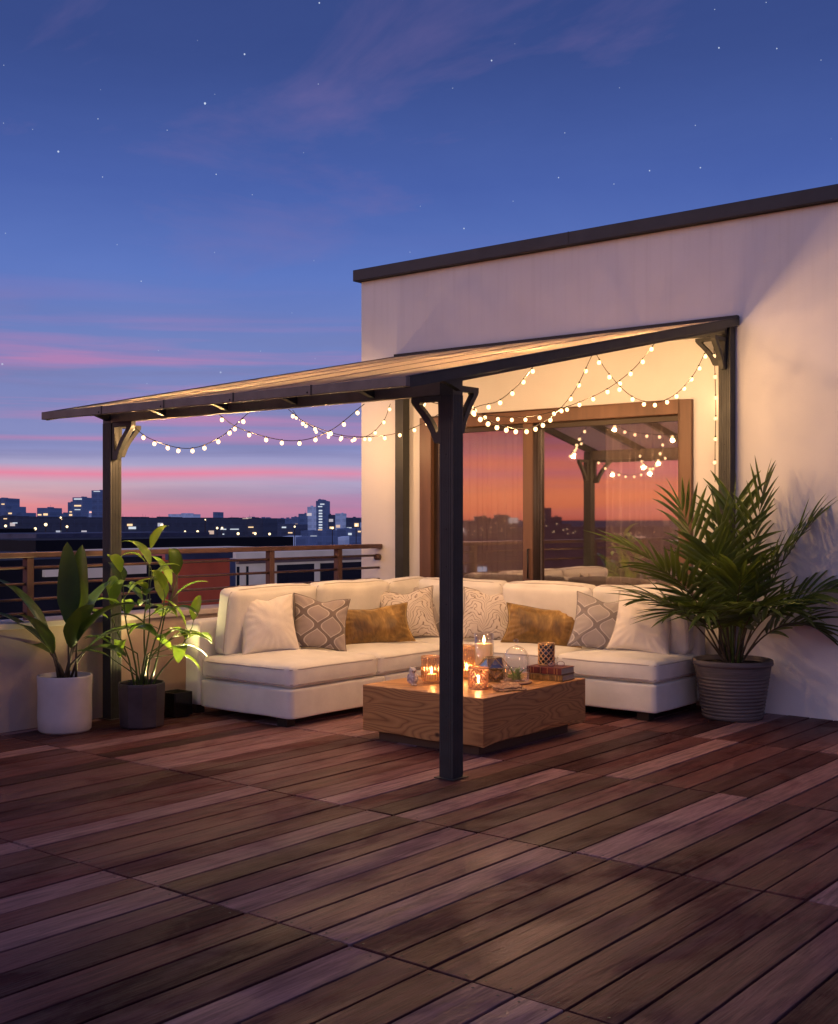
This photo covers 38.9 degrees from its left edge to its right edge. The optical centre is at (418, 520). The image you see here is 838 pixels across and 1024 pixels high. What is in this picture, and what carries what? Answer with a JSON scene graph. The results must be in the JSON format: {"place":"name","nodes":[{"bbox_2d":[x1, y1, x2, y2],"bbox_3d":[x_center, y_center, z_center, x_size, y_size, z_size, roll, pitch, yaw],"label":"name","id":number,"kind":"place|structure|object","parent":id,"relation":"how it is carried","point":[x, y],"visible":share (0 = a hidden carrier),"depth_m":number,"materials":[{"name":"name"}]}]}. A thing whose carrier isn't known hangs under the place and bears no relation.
{"place":"outdoors","nodes":[
{"label":"outdoors","id":0,"kind":"place"},
{"bbox_2d":[0,705,837,1023],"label":"deck","id":1,"kind":"structure","parent":0,"point":[596,867],"depth_m":4.86,"materials":[{"name":"brown wood"}]},
{"bbox_2d":[0,542,147,734],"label":"potted plant","id":2,"kind":"object","parent":1,"relation":"on","point":[64,702],"visible":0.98,"depth_m":8.11,"materials":[{"name":"green plant"}]},
{"bbox_2d":[74,525,211,729],"bbox_3d":[-1.954,0.742,8.362,1.018,1.416,0.595,0,0,-2],"label":"potted plant","id":3,"kind":"object","parent":1,"relation":"on","point":[141,702],"visible":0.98,"depth_m":8.31,"materials":[{"name":"green plant"}]},
{"bbox_2d":[164,689,191,717],"bbox_3d":[-1.800,1.357,8.791,0.170,0.184,0.170,0,0,39],"label":"garden uplight","id":4,"kind":"object","parent":1,"relation":"on","point":[178,702],"visible":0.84,"depth_m":8.73,"materials":[{"name":"black metal"}]},
{"bbox_2d":[42,315,739,780],"bbox_3d":[-0.100,-0.060,8.673,3.471,3.013,3.839,0,0,39],"label":"pergola","id":5,"kind":"object","parent":1,"relation":"on","point":[422,377],"visible":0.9,"depth_m":7.72,"materials":[{"name":"grey metal"}]},
{"bbox_2d":[133,412,249,452],"bbox_3d":[-1.640,-0.610,8.395,1.075,0.271,0.039,0,0,27],"label":"string light","id":6,"kind":"object","parent":5,"relation":"hanging from","point":[242,420],"visible":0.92,"depth_m":8.37,"materials":[{"name":"glass"}]},
{"bbox_2d":[220,404,363,445],"bbox_3d":[-0.916,-0.688,8.468,1.064,0.309,0.048,0,0,-9],"label":"string light","id":7,"kind":"object","parent":5,"relation":"hanging from","point":[282,440],"visible":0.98,"depth_m":8.46,"materials":[{"name":"glass"}]},
{"bbox_2d":[293,405,390,441],"bbox_3d":[-0.717,-0.885,10.850,0.946,0.346,0.082,0,0,15],"label":"string light","id":8,"kind":"object","parent":5,"relation":"hanging from","point":[364,438],"visible":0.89,"depth_m":10.80,"materials":[{"name":"glass"}]},
{"bbox_2d":[288,409,437,440],"bbox_3d":[-0.418,-0.769,9.466,1.307,0.273,0.169,0,0,-19],"label":"string light","id":9,"kind":"object","parent":5,"relation":"hanging from","point":[293,415],"visible":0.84,"depth_m":9.50,"materials":[{"name":"glass"}]},
{"bbox_2d":[423,367,534,411],"bbox_3d":[0.416,-0.900,7.955,0.956,0.388,0.053,0,0,-32],"label":"string light","id":10,"kind":"object","parent":5,"relation":"hanging from","point":[532,370],"visible":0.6,"depth_m":8.06,"materials":[{"name":"glass"}]},
{"bbox_2d":[471,356,591,433],"bbox_3d":[0.704,-0.868,7.684,0.140,0.625,1.875,0,0,30],"label":"string light","id":11,"kind":"object","parent":5,"relation":"hanging from","point":[480,419],"visible":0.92,"depth_m":7.78,"materials":[{"name":"glass"}]},
{"bbox_2d":[463,344,653,421],"bbox_3d":[0.947,-0.989,8.883,1.864,0.484,0.074,0,0,41],"label":"string light","id":12,"kind":"object","parent":5,"relation":"hanging from","point":[642,361],"visible":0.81,"depth_m":8.69,"materials":[{"name":"glass"}]},
{"bbox_2d":[597,349,706,406],"bbox_3d":[1.722,-1.049,8.560,1.148,0.479,0.107,0,0,-35],"label":"string light","id":13,"kind":"object","parent":5,"relation":"hanging from","point":[599,362],"visible":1,"depth_m":8.49,"materials":[{"name":"glass"}]},
{"bbox_2d":[713,353,717,463],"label":"string light","id":14,"kind":"object","parent":5,"relation":"hanging from","point":[715,417],"visible":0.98,"depth_m":9.13,"materials":[{"name":"glass"}]},
{"bbox_2d":[186,577,704,726],"bbox_3d":[0.224,0.970,9.042,3.020,0.958,2.670,0,0,39],"label":"sectional sofa","id":15,"kind":"object","parent":1,"relation":"on","point":[287,688],"visible":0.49,"depth_m":8.84,"materials":[{"name":"beige fabric"}]},
{"bbox_2d":[242,593,300,654],"bbox_3d":[-1.139,0.781,8.962,0.476,0.476,0.232,0,-20,-29],"label":"pillow","id":16,"kind":"object","parent":15,"relation":"on","point":[267,626],"visible":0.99,"depth_m":8.87,"materials":[{"name":"beige fabric"}]},
{"bbox_2d":[294,593,350,650],"bbox_3d":[-0.769,0.797,9.224,0.456,0.436,0.212,7,-18,-13],"label":"pillow","id":17,"kind":"object","parent":15,"relation":"on","point":[317,624],"visible":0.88,"depth_m":9.16,"materials":[{"name":"beige fabric"}]},
{"bbox_2d":[345,602,415,644],"bbox_3d":[-0.368,0.849,9.588,0.665,0.337,0.185,-4,-20,-21],"label":"lumbar pillow","id":18,"kind":"object","parent":15,"relation":"on","point":[389,623],"visible":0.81,"depth_m":9.53,"materials":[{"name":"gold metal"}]},
{"bbox_2d":[380,586,438,636],"bbox_3d":[-0.098,0.792,10.062,0.506,0.457,0.208,-5,-19,-7],"label":"pillow","id":19,"kind":"object","parent":15,"relation":"on","point":[420,617],"visible":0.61,"depth_m":10.01,"materials":[{"name":"fabric"}]},
{"bbox_2d":[413,587,438,631],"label":"pillow","id":20,"kind":"object","parent":15,"relation":"on","point":[436,615],"visible":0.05,"depth_m":10.29,"materials":[{"name":"beige fabric"}]},
{"bbox_2d":[463,586,507,639],"bbox_3d":[0.571,0.788,9.917,0.476,0.456,0.206,3,-17,17],"label":"pillow","id":21,"kind":"object","parent":15,"relation":"on","point":[485,616],"visible":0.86,"depth_m":9.84,"materials":[{"name":"fabric"}]},
{"bbox_2d":[500,602,581,647],"bbox_3d":[0.999,0.848,9.518,0.665,0.337,0.193,4,-19,17],"label":"lumbar pillow","id":22,"kind":"object","parent":15,"relation":"on","point":[527,624],"visible":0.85,"depth_m":9.46,"materials":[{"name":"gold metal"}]},
{"bbox_2d":[567,591,617,648],"bbox_3d":[1.403,0.796,9.152,0.456,0.446,0.207,10,-16,9],"label":"pillow","id":23,"kind":"object","parent":15,"relation":"on","point":[594,622],"visible":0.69,"depth_m":9.09,"materials":[{"name":"beige fabric"}]},
{"bbox_2d":[606,591,671,654],"bbox_3d":[1.696,0.787,8.976,0.476,0.476,0.231,9,-19,21],"label":"pillow","id":24,"kind":"object","parent":15,"relation":"on","point":[642,636],"visible":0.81,"depth_m":8.89,"materials":[{"name":"beige fabric"}]},
{"bbox_2d":[363,668,584,754],"bbox_3d":[0.387,1.268,8.024,0.985,0.361,1.200,0,0,39],"label":"coffee table","id":25,"kind":"object","parent":1,"relation":"on","point":[402,710],"visible":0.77,"depth_m":7.65,"materials":[{"name":"brown wood"}]},
{"bbox_2d":[407,666,417,685],"bbox_3d":[-0.043,1.024,7.830,0.066,0.125,0.066,0,0,19],"label":"owl figurine","id":26,"kind":"object","parent":25,"relation":"on","point":[412,677],"visible":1,"depth_m":7.81,"materials":[{"name":"ceramic"}]},
{"bbox_2d":[421,655,438,682],"bbox_3d":[0.084,0.998,7.964,0.145,0.178,0.145,0,0,39],"label":"candle holder","id":27,"kind":"object","parent":25,"relation":"on","point":[431,676],"visible":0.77,"depth_m":7.95,"materials":[{"name":"orange glass"}]},
{"bbox_2d":[463,644,475,678],"bbox_3d":[0.327,0.973,8.175,0.124,0.228,0.124,0,0,39],"label":"candle holder","id":28,"kind":"object","parent":25,"relation":"on","point":[465,672],"visible":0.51,"depth_m":8.15,"materials":[{"name":"orange glass"}]},
{"bbox_2d":[468,666,488,689],"bbox_3d":[0.383,1.017,7.666,0.137,0.139,0.137,0,0,39],"label":"lantern","id":29,"kind":"object","parent":25,"relation":"on","point":[477,685],"visible":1,"depth_m":7.63,"materials":[{"name":"orange glass"}]},
{"bbox_2d":[475,637,492,667],"bbox_3d":[0.475,0.956,8.674,0.144,0.262,0.144,0,0,39],"label":"jar candle","id":30,"kind":"object","parent":25,"relation":"on","point":[483,651],"visible":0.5,"depth_m":8.62,"materials":[{"name":"beige glass"}]},
{"bbox_2d":[478,656,509,681],"bbox_3d":[0.508,1.008,8.068,0.224,0.158,0.198,0,0,39],"label":"geometric terrarium","id":31,"kind":"object","parent":25,"relation":"on","point":[498,666],"visible":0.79,"depth_m":8.00,"materials":[{"name":"clear glass"}]},
{"bbox_2d":[489,682,526,691],"bbox_3d":[0.579,1.077,7.703,0.237,0.027,0.341,0,0,-13],"label":"napkin","id":32,"kind":"object","parent":25,"relation":"on","point":[507,686],"visible":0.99,"depth_m":7.65,"materials":[{"name":"fabric"}]},
{"bbox_2d":[500,646,531,684],"bbox_3d":[0.648,0.937,7.929,0.216,0.299,0.216,0,0,39],"label":"glass cloche","id":33,"kind":"object","parent":25,"relation":"on","point":[516,676],"visible":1,"depth_m":7.89,"materials":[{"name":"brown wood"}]},
{"bbox_2d":[527,673,574,681],"bbox_3d":[0.904,1.066,8.139,0.270,0.042,0.191,0,0,33],"label":"book","id":34,"kind":"object","parent":25,"relation":"on","point":[551,677],"visible":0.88,"depth_m":8.06,"materials":[{"name":"paper"}]},
{"bbox_2d":[527,664,573,674],"bbox_3d":[0.904,1.021,8.147,0.270,0.045,0.191,0,0,36],"label":"book","id":35,"kind":"object","parent":34,"relation":"on","point":[556,669],"visible":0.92,"depth_m":8.08,"materials":[{"name":"red paper"}]},
{"bbox_2d":[538,642,554,665],"bbox_3d":[0.880,0.921,8.205,0.119,0.151,0.119,0,0,39],"label":"lantern","id":36,"kind":"object","parent":35,"relation":"on","point":[546,653],"visible":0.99,"depth_m":8.16,"materials":[{"name":"gold metal"}]},
{"bbox_2d":[584,458,837,721],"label":"potted palm","id":37,"kind":"object","parent":1,"relation":"on","point":[732,686],"visible":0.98,"depth_m":8.51,"materials":[{"name":"plant"}]},
{"bbox_2d":[0,0,837,517],"label":"sky","id":38,"kind":"structure","parent":0,"point":[193,193],"materials":[{"name":"blue"}]},
{"bbox_3d":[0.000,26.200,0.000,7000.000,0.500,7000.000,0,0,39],"label":"city ground","id":39,"kind":"structure","parent":0,"visible":0},
{"bbox_2d":[0,497,19,515],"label":"tower","id":40,"kind":"structure","parent":39,"relation":"on","point":[5,503],"depth_m":521.34,"materials":[{"name":"blue"}]},
{"bbox_2d":[8,506,25,515],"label":"tower","id":41,"kind":"structure","parent":39,"relation":"on","point":[13,510],"depth_m":527.30,"materials":[{"name":"blue"}]},
{"bbox_2d":[0,528,34,532],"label":"building","id":42,"kind":"structure","parent":39,"relation":"on","point":[17,530],"depth_m":67.46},
{"bbox_2d":[15,512,35,516],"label":"tower","id":43,"kind":"structure","parent":39,"relation":"on","point":[26,514],"depth_m":532.21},
{"bbox_2d":[0,515,65,531],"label":"warehouse","id":44,"kind":"structure","parent":39,"relation":"on","point":[9,521],"depth_m":230.00,"materials":[{"name":"blue"}]},
{"bbox_2d":[37,507,61,516],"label":"tower","id":45,"kind":"structure","parent":39,"relation":"on","point":[48,512],"depth_m":530.50,"materials":[{"name":"blue"}]},
{"bbox_2d":[57,512,67,516],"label":"tower","id":46,"kind":"structure","parent":39,"relation":"on","point":[64,514],"depth_m":534.00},
{"bbox_2d":[68,501,74,515],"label":"tower","id":47,"kind":"structure","parent":39,"relation":"on","point":[71,508],"depth_m":537.50,"materials":[{"name":"blue"}]},
{"bbox_2d":[0,551,161,619],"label":"building","id":48,"kind":"structure","parent":39,"relation":"on","point":[40,575],"depth_m":20.71,"materials":[{"name":"black"}]},
{"bbox_2d":[72,496,90,516],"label":"tower","id":49,"kind":"structure","parent":39,"relation":"on","point":[82,505],"depth_m":541.00,"materials":[{"name":"blue"}]},
{"bbox_2d":[91,490,102,517],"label":"tower","id":50,"kind":"structure","parent":39,"relation":"on","point":[96,503],"depth_m":544.50,"materials":[{"name":"blue"}]},
{"bbox_2d":[0,531,208,538],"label":"building","id":51,"kind":"structure","parent":39,"relation":"on","point":[66,535],"depth_m":64.01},
{"bbox_2d":[38,516,217,535],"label":"warehouse","id":52,"kind":"structure","parent":39,"relation":"on","point":[128,524],"depth_m":210.00,"materials":[{"name":"black"}]},
{"bbox_2d":[0,536,292,551],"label":"building","id":53,"kind":"structure","parent":39,"relation":"on","point":[35,544],"depth_m":60.44,"materials":[{"name":"black"}]},
{"bbox_2d":[168,513,200,517],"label":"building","id":54,"kind":"structure","parent":39,"relation":"on","point":[187,515],"depth_m":551.50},
{"bbox_2d":[152,552,232,605],"bbox_3d":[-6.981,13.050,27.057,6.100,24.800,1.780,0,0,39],"label":"building","id":55,"kind":"structure","parent":39,"relation":"on","point":[206,568],"depth_m":25.32,"materials":[{"name":"red brick"}]},
{"bbox_2d":[213,512,223,517],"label":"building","id":56,"kind":"structure","parent":39,"relation":"on","point":[218,514],"depth_m":558.65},
{"bbox_2d":[85,546,360,585],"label":"building","id":57,"kind":"structure","parent":39,"relation":"on","point":[280,565],"depth_m":29.66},
{"bbox_2d":[237,567,239,585],"bbox_3d":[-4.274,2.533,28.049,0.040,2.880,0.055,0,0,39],"label":"window","id":58,"kind":"structure","parent":57,"relation":"in","point":[238,568],"depth_m":28.03,"materials":[{"name":"black glass"}]},
{"bbox_2d":[246,566,248,584],"bbox_3d":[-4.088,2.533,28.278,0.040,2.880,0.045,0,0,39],"label":"window","id":59,"kind":"structure","parent":57,"relation":"in","point":[247,567],"depth_m":28.26,"materials":[{"name":"black glass"}]},
{"bbox_2d":[277,564,313,584],"bbox_3d":[-3.064,2.533,29.543,0.040,2.880,1.273,0,0,39],"label":"window","id":60,"kind":"structure","parent":57,"relation":"in","point":[298,576],"depth_m":29.50,"materials":[{"name":"black glass"}]},
{"bbox_2d":[320,562,360,580],"bbox_3d":[-1.982,2.533,30.879,0.040,2.880,1.657,0,0,39],"label":"window","id":61,"kind":"structure","parent":57,"relation":"in","point":[346,574],"depth_m":30.90,"materials":[{"name":"black glass"}]},
{"bbox_2d":[230,562,235,585],"bbox_3d":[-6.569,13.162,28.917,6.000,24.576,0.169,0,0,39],"label":"building","id":62,"kind":"structure","parent":39,"relation":"on","point":[232,570],"depth_m":27.04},
{"bbox_2d":[218,517,276,535],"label":"warehouse","id":63,"kind":"structure","parent":39,"relation":"on","point":[233,526],"depth_m":200.00,"materials":[{"name":"black"}]},
{"bbox_2d":[277,519,284,523],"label":"tower","id":64,"kind":"structure","parent":39,"relation":"on","point":[280,521],"depth_m":563.58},
{"bbox_2d":[277,517,290,523],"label":"city block","id":65,"kind":"structure","parent":39,"relation":"on","point":[287,520],"depth_m":796.00,"materials":[{"name":"blue concrete"}]},
{"bbox_2d":[284,536,299,545],"bbox_3d":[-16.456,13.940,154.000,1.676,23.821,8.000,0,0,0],"label":"shed","id":66,"kind":"structure","parent":39,"relation":"on","point":[293,539],"depth_m":150.00,"materials":[{"name":"blue"}]},
{"bbox_2d":[277,524,307,535],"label":"office block","id":67,"kind":"structure","parent":39,"relation":"on","point":[285,529],"depth_m":300.00,"materials":[{"name":"blue"}]},
{"bbox_2d":[291,516,298,523],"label":"tower","id":68,"kind":"structure","parent":39,"relation":"on","point":[294,519],"depth_m":565.50,"materials":[{"name":"blue"}]},
{"bbox_2d":[298,510,307,523],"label":"tower","id":69,"kind":"structure","parent":39,"relation":"on","point":[303,518],"depth_m":569.00,"materials":[{"name":"blue"}]},
{"bbox_2d":[296,536,316,545],"bbox_3d":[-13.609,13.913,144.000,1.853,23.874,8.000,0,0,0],"label":"shed","id":70,"kind":"structure","parent":39,"relation":"on","point":[305,540],"depth_m":140.00,"materials":[{"name":"blue"}]},
{"bbox_2d":[307,506,315,529],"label":"tower","id":71,"kind":"structure","parent":39,"relation":"on","point":[311,511],"depth_m":572.50,"materials":[{"name":"blue concrete"}]},
{"bbox_2d":[301,529,336,544],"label":"office block","id":72,"kind":"structure","parent":39,"relation":"on","point":[324,536],"depth_m":280.00,"materials":[{"name":"blue"}]},
{"bbox_2d":[316,500,329,529],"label":"tower","id":73,"kind":"structure","parent":39,"relation":"on","point":[322,510],"depth_m":576.00,"materials":[{"name":"blue"}]},
{"bbox_2d":[328,514,334,529],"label":"tower","id":74,"kind":"structure","parent":39,"relation":"on","point":[331,521],"depth_m":583.00,"materials":[{"name":"blue"}]},
{"bbox_2d":[335,513,346,529],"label":"building","id":75,"kind":"structure","parent":39,"relation":"on","point":[340,520],"depth_m":586.50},
{"bbox_2d":[338,536,348,544],"bbox_3d":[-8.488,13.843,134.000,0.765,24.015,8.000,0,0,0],"label":"shed","id":76,"kind":"structure","parent":39,"relation":"on","point":[343,540],"depth_m":130.00,"materials":[{"name":"blue"}]},
{"bbox_2d":[337,528,360,544],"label":"office block","id":77,"kind":"structure","parent":39,"relation":"on","point":[350,533],"depth_m":270.00,"materials":[{"name":"blue"}]},
{"bbox_2d":[346,517,360,527],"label":"tower","id":78,"kind":"structure","parent":39,"relation":"on","point":[351,522],"depth_m":590.00,"materials":[{"name":"blue"}]},
{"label":"deck underlay","id":79,"kind":"structure","parent":0,"visible":0},
{"bbox_2d":[0,604,218,732],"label":"parapet wall","id":80,"kind":"structure","parent":79,"relation":"on","point":[23,664],"depth_m":8.48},
{"bbox_2d":[0,544,381,619],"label":"railing","id":81,"kind":"object","parent":80,"relation":"on","point":[28,567],"visible":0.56,"depth_m":9.60,"materials":[{"name":"brown metal"}]},
{"bbox_2d":[353,184,837,720],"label":"house","id":82,"kind":"structure","parent":79,"relation":"on","point":[765,270],"depth_m":9.48,"materials":[{"name":"paint"}]},
{"bbox_2d":[420,399,692,592],"bbox_3d":[1.118,0.250,10.218,2.740,2.412,0.161,0,0,39],"label":"patio door","id":83,"kind":"structure","parent":82,"relation":"attached to","point":[680,411],"depth_m":10.30,"materials":[{"name":"brown wood"}]},
{"bbox_3d":[1.286,-0.925,10.410,2.600,0.024,0.024,0,0,39],"label":"curtain rail","id":84,"kind":"object","parent":82,"relation":"attached to","visible":0},
{"bbox_2d":[463,430,522,581],"bbox_3d":[0.703,0.255,10.881,0.900,2.330,0.076,0,0,39],"label":"curtain","id":85,"kind":"object","parent":84,"relation":"hanging from","point":[492,505],"visible":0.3,"depth_m":10.89,"materials":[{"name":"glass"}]},
{"bbox_2d":[606,421,677,587],"bbox_3d":[1.927,0.255,9.890,0.850,2.330,0.076,0,0,39],"label":"curtain","id":86,"kind":"object","parent":84,"relation":"hanging from","point":[641,460],"visible":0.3,"depth_m":9.94,"materials":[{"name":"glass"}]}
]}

